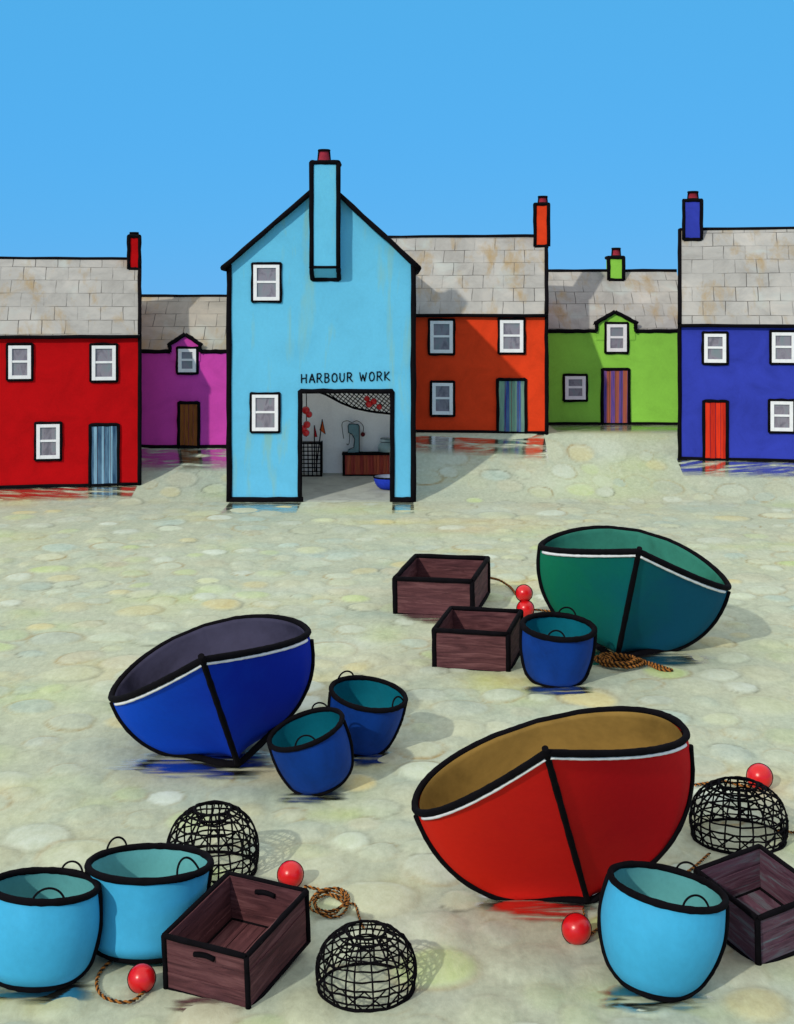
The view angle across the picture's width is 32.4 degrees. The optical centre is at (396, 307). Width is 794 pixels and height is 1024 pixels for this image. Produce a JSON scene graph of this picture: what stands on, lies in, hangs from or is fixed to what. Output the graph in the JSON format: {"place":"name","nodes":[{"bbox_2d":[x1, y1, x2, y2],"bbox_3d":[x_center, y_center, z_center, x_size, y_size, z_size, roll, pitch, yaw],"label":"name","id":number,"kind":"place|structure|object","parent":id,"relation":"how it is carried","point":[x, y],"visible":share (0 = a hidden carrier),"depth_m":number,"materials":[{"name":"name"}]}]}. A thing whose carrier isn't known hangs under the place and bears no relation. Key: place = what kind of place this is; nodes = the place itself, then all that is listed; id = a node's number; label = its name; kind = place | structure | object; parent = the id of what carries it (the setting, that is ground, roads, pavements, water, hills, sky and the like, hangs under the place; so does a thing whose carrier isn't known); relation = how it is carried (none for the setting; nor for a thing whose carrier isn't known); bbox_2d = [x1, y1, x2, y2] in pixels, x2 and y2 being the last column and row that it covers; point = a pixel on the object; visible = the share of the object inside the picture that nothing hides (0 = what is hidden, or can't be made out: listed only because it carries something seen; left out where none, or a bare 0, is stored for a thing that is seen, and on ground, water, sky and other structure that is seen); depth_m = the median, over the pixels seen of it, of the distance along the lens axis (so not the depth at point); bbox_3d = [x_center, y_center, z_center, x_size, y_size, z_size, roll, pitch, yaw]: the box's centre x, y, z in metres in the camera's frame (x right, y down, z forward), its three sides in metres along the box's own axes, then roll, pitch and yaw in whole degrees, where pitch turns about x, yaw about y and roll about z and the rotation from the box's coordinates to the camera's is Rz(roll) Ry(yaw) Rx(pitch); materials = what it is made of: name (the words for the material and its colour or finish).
{"place":"outdoors","nodes":[
{"label":"outdoors","id":0,"kind":"place"},
{"bbox_2d":[0,982,87,1002],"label":"wet ground","id":1,"kind":"structure","parent":0,"point":[75,991],"depth_m":9.90,"materials":[{"name":"blue liquid"}]},
{"bbox_2d":[0,485,136,498],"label":"wet ground","id":2,"kind":"structure","parent":0,"point":[30,492],"depth_m":35.60,"materials":[{"name":"red liquid"}]},
{"bbox_2d":[142,447,225,465],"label":"wet ground","id":3,"kind":"structure","parent":0,"point":[158,459],"depth_m":37.89,"materials":[{"name":"purple liquid"}]},
{"bbox_2d":[129,753,270,776],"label":"wet ground","id":4,"kind":"structure","parent":0,"point":[193,767],"depth_m":14.82,"materials":[{"name":"blue liquid"}]},
{"bbox_2d":[175,998,227,1010],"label":"wet ground","id":5,"kind":"structure","parent":0,"point":[192,1000],"depth_m":9.80,"materials":[{"name":"grey liquid"}]},
{"bbox_2d":[223,502,300,510],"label":"wet ground","id":6,"kind":"structure","parent":0,"point":[262,505],"depth_m":34.17,"materials":[{"name":"blue liquid"}]},
{"bbox_2d":[283,792,342,801],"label":"wet ground","id":7,"kind":"structure","parent":0,"point":[333,796],"depth_m":13.88,"materials":[{"name":"grey liquid"}]},
{"bbox_2d":[267,702,353,795],"bbox_3d":[-0.864,4.614,14.178,0.854,0.718,0.846,-17,8,2],"label":"tub","id":8,"kind":"object","parent":7,"relation":"on","point":[311,750],"visible":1,"depth_m":13.94,"materials":[{"name":"blue plastic"}]},
{"bbox_2d":[354,752,387,764],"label":"wet ground","id":9,"kind":"structure","parent":0,"point":[373,759],"depth_m":15.05,"materials":[{"name":"blue liquid"}]},
{"bbox_2d":[327,670,407,755],"bbox_3d":[-0.363,4.621,15.397,0.906,0.758,0.902,9,8,-1],"label":"tub","id":10,"kind":"object","parent":9,"relation":"on","point":[372,709],"visible":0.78,"depth_m":15.18,"materials":[{"name":"blue plastic"}]},
{"bbox_2d":[0,425,793,1023],"bbox_3d":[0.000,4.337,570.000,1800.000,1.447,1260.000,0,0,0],"label":"ground","id":11,"kind":"structure","parent":0,"point":[100,595],"depth_m":18.03,"materials":[{"name":"beige stone"}]},
{"bbox_2d":[0,860,102,992],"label":"tub","id":12,"kind":"object","parent":11,"relation":"on","point":[51,923],"visible":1,"depth_m":9.91,"materials":[{"name":"plastic"}]},
{"bbox_2d":[0,232,141,487],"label":"red cottage","id":13,"kind":"structure","parent":11,"relation":"on","point":[70,372],"depth_m":36.14,"materials":[{"name":"paint"}]},
{"bbox_2d":[6,343,33,381],"bbox_3d":[-9.878,1.438,35.756,0.723,1.020,0.085,0,0,-11],"label":"window","id":14,"kind":"structure","parent":13,"relation":"in","point":[19,358],"depth_m":35.74,"materials":[{"name":"white paint"}]},
{"bbox_2d":[34,421,62,461],"bbox_3d":[-9.167,3.528,35.889,0.745,1.060,0.084,0,0,-11],"label":"window","id":15,"kind":"structure","parent":13,"relation":"in","point":[48,436],"depth_m":35.87,"materials":[{"name":"white paint"}]},
{"bbox_2d":[89,343,118,382],"bbox_3d":[-7.756,1.473,36.156,0.768,1.076,0.084,0,0,-11],"label":"window","id":16,"kind":"structure","parent":13,"relation":"in","point":[103,360],"depth_m":36.14,"materials":[{"name":"white paint"}]},
{"bbox_2d":[88,423,119,486],"bbox_3d":[-7.757,3.903,36.159,0.832,1.689,0.103,0,0,-11],"label":"door","id":17,"kind":"structure","parent":13,"relation":"in","point":[103,428],"depth_m":36.14,"materials":[{"name":"blue paint"}]},
{"bbox_2d":[95,960,145,1003],"bbox_3d":[-2.095,4.970,10.067,0.308,0.030,0.720,0,0,-31],"label":"rope","id":18,"kind":"object","parent":11,"relation":"on","point":[104,966],"visible":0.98,"depth_m":9.86,"materials":[{"name":"brown fabric"}]},
{"bbox_2d":[127,963,155,993],"bbox_3d":[-1.868,4.912,9.990,0.206,0.200,0.200,0,0,0],"label":"float","id":19,"kind":"object","parent":11,"relation":"on","point":[141,977],"visible":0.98,"depth_m":9.93,"materials":[{"name":"red plastic"}]},
{"bbox_2d":[84,836,213,964],"bbox_3d":[-1.950,4.623,10.718,1.009,0.756,1.009,1,-7,0],"label":"tub","id":20,"kind":"object","parent":11,"relation":"on","point":[152,892],"visible":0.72,"depth_m":10.34,"materials":[{"name":"plastic"}]},
{"bbox_2d":[141,294,226,448],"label":"pink cottage","id":21,"kind":"structure","parent":11,"relation":"on","point":[183,371],"depth_m":38.42,"materials":[{"name":"paint"}]},
{"bbox_2d":[175,346,198,374],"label":"window","id":22,"kind":"structure","parent":21,"relation":"in","point":[187,357],"depth_m":38.36,"materials":[{"name":"white paint"}]},
{"bbox_2d":[177,401,199,448],"bbox_3d":[-5.861,3.311,38.391,0.670,1.358,0.108,0,0,0],"label":"door","id":23,"kind":"structure","parent":21,"relation":"in","point":[188,412],"depth_m":38.38,"materials":[{"name":"brown wood"}]},
{"bbox_2d":[108,614,314,767],"bbox_3d":[-2.158,4.271,15.412,2.378,1.558,2.460,0,0,38],"label":"rowing boat","id":24,"kind":"object","parent":11,"relation":"on","point":[234,687],"visible":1,"depth_m":14.89,"materials":[{"name":"blue paint"}]},
{"bbox_2d":[166,800,258,883],"bbox_3d":[-1.637,4.721,12.124,0.829,0.578,0.831,0,0,-39],"label":"woven pot","id":25,"kind":"object","parent":11,"relation":"on","point":[226,815],"visible":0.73,"depth_m":12.03,"materials":[{"name":"black wicker"}]},
{"bbox_2d":[161,871,310,1009],"bbox_3d":[-1.196,4.746,10.269,0.743,0.458,0.965,2,8,24],"label":"crate","id":26,"kind":"object","parent":11,"relation":"on","point":[238,939],"visible":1,"depth_m":10.21,"materials":[{"name":"brown wood"}]},
{"bbox_2d":[277,860,303,885],"bbox_3d":[-0.920,4.900,11.791,0.233,0.224,0.224,0,0,0],"label":"float","id":27,"kind":"object","parent":11,"relation":"on","point":[290,872],"visible":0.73,"depth_m":11.72,"materials":[{"name":"red plastic"}]},
{"bbox_2d":[220,149,421,501],"bbox_3d":[-1.948,0.525,36.852,5.155,9.150,4.415,0,0,0],"label":"blue boathouse","id":28,"kind":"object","parent":11,"relation":"on","point":[323,271],"visible":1,"depth_m":35.09,"materials":[{"name":"paint"}]},
{"bbox_2d":[249,392,280,432],"bbox_3d":[-3.388,2.708,35.058,0.815,1.069,0.086,0,0,0],"label":"window","id":29,"kind":"structure","parent":28,"relation":"in","point":[264,407],"depth_m":35.04,"materials":[{"name":"white paint"}]},
{"bbox_2d":[251,262,281,302],"bbox_3d":[-3.349,-0.634,35.057,0.816,1.060,0.084,0,0,0],"label":"window","id":30,"kind":"structure","parent":28,"relation":"in","point":[266,277],"depth_m":35.04,"materials":[{"name":"white paint"}]},
{"bbox_2d":[302,441,322,476],"bbox_3d":[-2.543,4.267,38.474,0.906,0.990,0.564,0,0,0],"label":"creel box","id":31,"kind":"object","parent":28,"relation":"on","point":[316,455],"visible":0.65,"depth_m":38.21,"materials":[{"name":"black paint"}]},
{"bbox_2d":[314,425,316,470],"bbox_3d":[-2.292,3.972,38.471,0.104,1.289,0.042,0,0,0],"label":"flag","id":32,"kind":"object","parent":31,"relation":"in","point":[315,434],"visible":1,"depth_m":38.46,"materials":[{"name":"black paint"}]},
{"bbox_2d":[315,419,325,470],"bbox_3d":[-2.157,3.882,38.471,0.296,1.473,0.042,0,0,0],"label":"flag","id":33,"kind":"object","parent":31,"relation":"in","point":[322,429],"visible":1,"depth_m":38.46,"materials":[{"name":"red fabric"}]},
{"bbox_2d":[323,393,389,414],"bbox_3d":[-0.904,2.501,37.007,2.490,0.888,0.275,0,0,0],"label":"fishing net","id":34,"kind":"object","parent":28,"relation":"hanging from","point":[357,408],"visible":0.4,"depth_m":37.01,"materials":[{"name":"black fabric"}]},
{"bbox_2d":[365,401,372,407],"bbox_3d":[-0.758,2.627,37.000,0.194,0.194,0.185,0,0,0],"label":"float","id":35,"kind":"object","parent":34,"relation":"in","point":[368,404],"visible":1,"depth_m":36.94,"materials":[{"name":"red plastic"}]},
{"bbox_2d":[371,398,376,404],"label":"float","id":36,"kind":"object","parent":34,"relation":"in","point":[373,401],"visible":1,"depth_m":36.94,"materials":[{"name":"red plastic"}]},
{"bbox_2d":[342,451,389,475],"bbox_3d":[-0.875,4.426,38.525,1.339,0.672,0.505,0,0,0],"label":"workbench","id":37,"kind":"object","parent":28,"relation":"on","point":[367,463],"visible":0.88,"depth_m":38.32,"materials":[{"name":"brown wood"}]},
{"bbox_2d":[342,420,364,452],"bbox_3d":[-1.229,3.646,38.516,0.663,0.905,0.262,0,0,0],"label":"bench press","id":38,"kind":"object","parent":37,"relation":"on","point":[353,429],"visible":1,"depth_m":38.41,"materials":[{"name":"teal metal"}]},
{"bbox_2d":[378,438,389,452],"bbox_3d":[-0.289,3.891,38.517,0.501,0.394,0.501,0,0,0],"label":"glass jar","id":39,"kind":"object","parent":37,"relation":"on","point":[384,445],"visible":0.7,"depth_m":38.33,"materials":[{"name":"teal"}]},
{"bbox_2d":[373,474,389,489],"bbox_3d":[-0.220,4.706,36.632,0.850,0.352,0.850,0,0,0],"label":"basin","id":40,"kind":"object","parent":28,"relation":"on","point":[382,481],"visible":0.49,"depth_m":36.35,"materials":[{"name":"blue paint"}]},
{"bbox_3d":[-2.409,2.723,36.300,0.033,1.452,0.028,0,0,0],"label":"hanging line","id":41,"kind":"object","parent":28,"relation":"hanging from","visible":0},
{"bbox_2d":[302,429,308,435],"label":"float","id":42,"kind":"object","parent":41,"relation":"hanging from","point":[305,432],"visible":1,"depth_m":36.19,"materials":[{"name":"red plastic"}]},
{"bbox_2d":[302,406,309,413],"bbox_3d":[-2.419,2.736,36.250,0.208,0.209,0.199,0,0,0],"label":"float","id":43,"kind":"object","parent":41,"relation":"hanging from","point":[306,410],"visible":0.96,"depth_m":36.18,"materials":[{"name":"red plastic"}]},
{"bbox_2d":[303,421,309,427],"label":"float","id":44,"kind":"object","parent":41,"relation":"hanging from","point":[306,424],"visible":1,"depth_m":36.19,"materials":[{"name":"red plastic"}]},
{"bbox_2d":[306,411,311,417],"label":"float","id":45,"kind":"object","parent":41,"relation":"hanging from","point":[309,414],"visible":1,"depth_m":36.19,"materials":[{"name":"red plastic"}]},
{"bbox_2d":[304,885,343,902],"bbox_3d":[-0.597,4.963,11.562,0.462,0.046,0.090,0,0,38],"label":"rope","id":46,"kind":"object","parent":11,"relation":"on","point":[332,895],"visible":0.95,"depth_m":11.59,"materials":[{"name":"brown fabric"}]},
{"bbox_2d":[309,887,364,927],"bbox_3d":[-0.518,4.948,11.238,0.405,0.076,0.772,0,0,-10],"label":"rope coil","id":47,"kind":"object","parent":11,"relation":"on","point":[346,903],"visible":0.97,"depth_m":11.32,"materials":[{"name":"brown fabric"}]},
{"bbox_2d":[315,920,416,1012],"bbox_3d":[-0.227,4.785,10.029,0.757,0.444,0.751,0,0,-33],"label":"woven pot","id":48,"kind":"object","parent":11,"relation":"on","point":[391,930],"visible":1,"depth_m":9.87,"materials":[{"name":"black wicker"}]},
{"bbox_2d":[392,554,490,614],"bbox_3d":[0.770,4.675,22.940,1.369,0.683,1.740,0,3,13],"label":"crate","id":49,"kind":"object","parent":11,"relation":"on","point":[434,584],"visible":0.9,"depth_m":22.25,"materials":[{"name":"brown wood"}]},
{"bbox_2d":[388,196,550,434],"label":"orange cottage","id":50,"kind":"structure","parent":11,"relation":"on","point":[482,348],"depth_m":39.33,"materials":[{"name":"paint"}]},
{"bbox_2d":[427,318,455,355],"bbox_3d":[1.288,0.861,39.340,0.823,1.092,0.085,0,0,6],"label":"window","id":51,"kind":"structure","parent":50,"relation":"in","point":[441,334],"depth_m":39.32,"materials":[{"name":"white paint"}]},
{"bbox_2d":[429,380,455,416],"bbox_3d":[1.309,2.639,39.341,0.757,1.069,0.090,0,0,6],"label":"window","id":52,"kind":"structure","parent":50,"relation":"in","point":[442,392],"depth_m":39.32,"materials":[{"name":"white paint"}]},
{"bbox_2d":[497,318,525,354],"bbox_3d":[3.287,0.828,39.125,0.830,1.078,0.088,0,0,6],"label":"window","id":53,"kind":"structure","parent":50,"relation":"in","point":[510,341],"depth_m":39.11,"materials":[{"name":"white paint"}]},
{"bbox_2d":[496,378,527,433],"bbox_3d":[3.285,2.845,39.126,0.912,1.663,0.109,0,0,6],"label":"door","id":54,"kind":"structure","parent":50,"relation":"in","point":[503,385],"depth_m":39.11,"materials":[{"name":"multicoloured paint"}]},
{"bbox_2d":[431,606,523,671],"bbox_3d":[1.160,4.713,19.379,1.113,0.618,1.249,0,3,14],"label":"crate","id":55,"kind":"object","parent":11,"relation":"on","point":[476,638],"visible":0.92,"depth_m":18.89,"materials":[{"name":"brown wood"}]},
{"bbox_2d":[491,577,514,593],"bbox_3d":[1.836,4.867,23.991,0.491,0.264,0.889,0,0,0],"label":"rope","id":56,"kind":"object","parent":11,"relation":"on","point":[506,584],"visible":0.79,"depth_m":24.28,"materials":[{"name":"brown fabric"}]},
{"bbox_2d":[516,601,533,616],"bbox_3d":[2.074,4.875,22.063,0.274,0.291,0.274,0,0,-28],"label":"float","id":57,"kind":"object","parent":11,"relation":"on","point":[527,607],"visible":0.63,"depth_m":21.97,"materials":[{"name":"red plastic"}]},
{"bbox_2d":[515,584,532,600],"bbox_3d":[2.055,4.629,22.093,0.264,0.282,0.264,0,0,-39],"label":"float","id":58,"kind":"object","parent":57,"relation":"on","point":[523,592],"visible":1,"depth_m":22.01,"materials":[{"name":"red plastic"}]},
{"bbox_2d":[534,609,550,611],"bbox_3d":[2.410,4.945,22.255,0.408,0.050,0.090,0,0,22],"label":"rope","id":59,"kind":"object","parent":11,"relation":"on","point":[542,610],"visible":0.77,"depth_m":22.29,"materials":[{"name":"brown fabric"}]},
{"bbox_2d":[411,706,694,902],"bbox_3d":[1.283,4.148,11.368,2.064,1.805,1.892,0,0,-38],"label":"rowing boat","id":60,"kind":"object","parent":11,"relation":"on","point":[573,806],"visible":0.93,"depth_m":11.16,"materials":[{"name":"red paint"}]},
{"bbox_2d":[561,912,591,944],"bbox_3d":[1.414,4.896,10.749,0.238,0.231,0.231,0,0,0],"label":"float","id":61,"kind":"object","parent":11,"relation":"on","point":[576,928],"visible":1,"depth_m":10.68,"materials":[{"name":"red plastic"}]},
{"bbox_2d":[548,248,677,424],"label":"green cottage","id":62,"kind":"structure","parent":11,"relation":"on","point":[612,337],"depth_m":42.00,"materials":[{"name":"paint"}]},
{"bbox_2d":[562,373,587,401],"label":"window","id":63,"kind":"structure","parent":62,"relation":"in","point":[574,386],"depth_m":41.93,"materials":[{"name":"white paint"}]},
{"bbox_2d":[600,368,630,424],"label":"door","id":64,"kind":"structure","parent":62,"relation":"in","point":[623,408],"depth_m":41.95,"materials":[{"name":"multicoloured paint"}]},
{"bbox_2d":[604,322,628,353],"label":"window","id":65,"kind":"structure","parent":62,"relation":"in","point":[616,334],"depth_m":41.94,"materials":[{"name":"white paint"}]},
{"bbox_2d":[536,525,731,655],"bbox_3d":[3.499,4.139,20.069,2.554,1.822,2.580,0,0,-36],"label":"rowing boat","id":66,"kind":"object","parent":11,"relation":"on","point":[631,591],"visible":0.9,"depth_m":19.44,"materials":[{"name":"green paint"}]},
{"bbox_2d":[597,860,729,1001],"bbox_3d":[1.940,4.590,10.084,0.920,0.817,0.902,10,-3,1],"label":"tub","id":67,"kind":"object","parent":11,"relation":"on","point":[663,930],"visible":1,"depth_m":9.78,"materials":[{"name":"plastic"}]},
{"bbox_2d":[687,853,710,871],"bbox_3d":[2.547,4.970,12.042,0.077,0.030,0.977,0,0,41],"label":"rope","id":68,"kind":"object","parent":11,"relation":"on","point":[700,861],"visible":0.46,"depth_m":12.23,"materials":[{"name":"brown fabric"}]},
{"bbox_2d":[694,780,750,787],"bbox_3d":[3.374,4.962,14.224,0.600,0.053,0.193,0,0,0],"label":"rope","id":69,"kind":"object","parent":11,"relation":"on","point":[704,783],"visible":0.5,"depth_m":14.19,"materials":[{"name":"brown fabric"}]},
{"bbox_2d":[677,191,793,461],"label":"violet cottage","id":70,"kind":"structure","parent":11,"relation":"on","point":[735,343],"depth_m":37.70,"materials":[{"name":"paint"}]},
{"bbox_2d":[701,331,728,365],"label":"window","id":71,"kind":"structure","parent":70,"relation":"in","point":[715,344],"depth_m":37.60,"materials":[{"name":"white paint"}]},
{"bbox_2d":[702,399,728,460],"bbox_3d":[8.780,3.386,37.609,0.728,1.699,0.106,0,0,12],"label":"door","id":72,"kind":"structure","parent":70,"relation":"in","point":[708,405],"depth_m":37.60,"materials":[{"name":"red paint"}]},
{"bbox_2d":[768,398,793,433],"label":"window","id":73,"kind":"structure","parent":70,"relation":"in","point":[780,411],"depth_m":37.24,"materials":[{"name":"white paint"}]},
{"bbox_2d":[769,330,793,364],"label":"window","id":74,"kind":"structure","parent":70,"relation":"in","point":[781,352],"depth_m":37.24,"materials":[{"name":"white paint"}]},
{"bbox_2d":[689,776,788,853],"bbox_3d":[3.216,4.744,12.873,0.927,0.535,0.922,0,0,-36],"label":"woven pot","id":75,"kind":"object","parent":11,"relation":"on","point":[783,832],"visible":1,"depth_m":12.70,"materials":[{"name":"black wicker"}]},
{"bbox_2d":[693,844,793,965],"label":"crate","id":76,"kind":"object","parent":11,"relation":"on","point":[755,883],"visible":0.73,"depth_m":10.95,"materials":[{"name":"brown wood"}]},
{"bbox_2d":[746,763,772,789],"bbox_3d":[3.769,4.880,14.191,0.269,0.263,0.262,0,0,0],"label":"float","id":77,"kind":"object","parent":11,"relation":"on","point":[761,773],"visible":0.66,"depth_m":14.11,"materials":[{"name":"red plastic"}]},
{"bbox_2d":[0,0,793,294],"label":"sky","id":78,"kind":"structure","parent":0,"point":[190,127],"materials":[{"name":"blue"}]},
{"bbox_2d":[392,502,413,510],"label":"wet ground","id":79,"kind":"structure","parent":0,"point":[395,508],"depth_m":34.00,"materials":[{"name":"blue liquid"}]},
{"bbox_2d":[403,614,441,622],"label":"wet ground","id":80,"kind":"structure","parent":0,"point":[422,616],"depth_m":22.01,"materials":[{"name":"brown liquid"}]},
{"bbox_2d":[416,432,546,454],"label":"wet ground","id":81,"kind":"structure","parent":0,"point":[443,440],"depth_m":38.57,"materials":[{"name":"liquid"}]},
{"bbox_2d":[485,899,591,920],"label":"wet ground","id":82,"kind":"structure","parent":0,"point":[513,906],"depth_m":11.36,"materials":[{"name":"red liquid"}]},
{"bbox_2d":[527,686,589,694],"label":"wet ground","id":83,"kind":"structure","parent":0,"point":[551,690],"depth_m":17.81,"materials":[{"name":"blue liquid"}]},
{"bbox_2d":[519,607,597,686],"bbox_3d":[2.137,4.562,18.228,1.035,0.876,1.030,3,7,0],"label":"tub","id":84,"kind":"object","parent":83,"relation":"on","point":[558,649],"visible":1,"depth_m":17.93,"materials":[{"name":"blue plastic"}]},
{"bbox_2d":[549,424,677,429],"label":"wet ground","id":85,"kind":"structure","parent":0,"point":[657,427],"depth_m":41.22,"materials":[{"name":"green liquid"}]},
{"bbox_2d":[592,649,697,664],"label":"wet ground","id":86,"kind":"structure","parent":0,"point":[662,660],"depth_m":19.32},
{"bbox_2d":[594,652,672,671],"bbox_3d":[3.266,4.923,18.993,1.042,0.154,0.686,0,0,0],"label":"rope coil","id":87,"kind":"object","parent":86,"relation":"on","point":[606,659],"visible":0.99,"depth_m":18.90,"materials":[{"name":"brown fabric"}]},
{"bbox_2d":[606,986,701,1010],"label":"wet ground","id":88,"kind":"structure","parent":0,"point":[621,991],"depth_m":9.78,"materials":[{"name":"liquid"}]},
{"bbox_2d":[677,459,793,474],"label":"wet ground","id":89,"kind":"structure","parent":0,"point":[763,470],"depth_m":37.16,"materials":[{"name":"blue liquid"}]}
]}

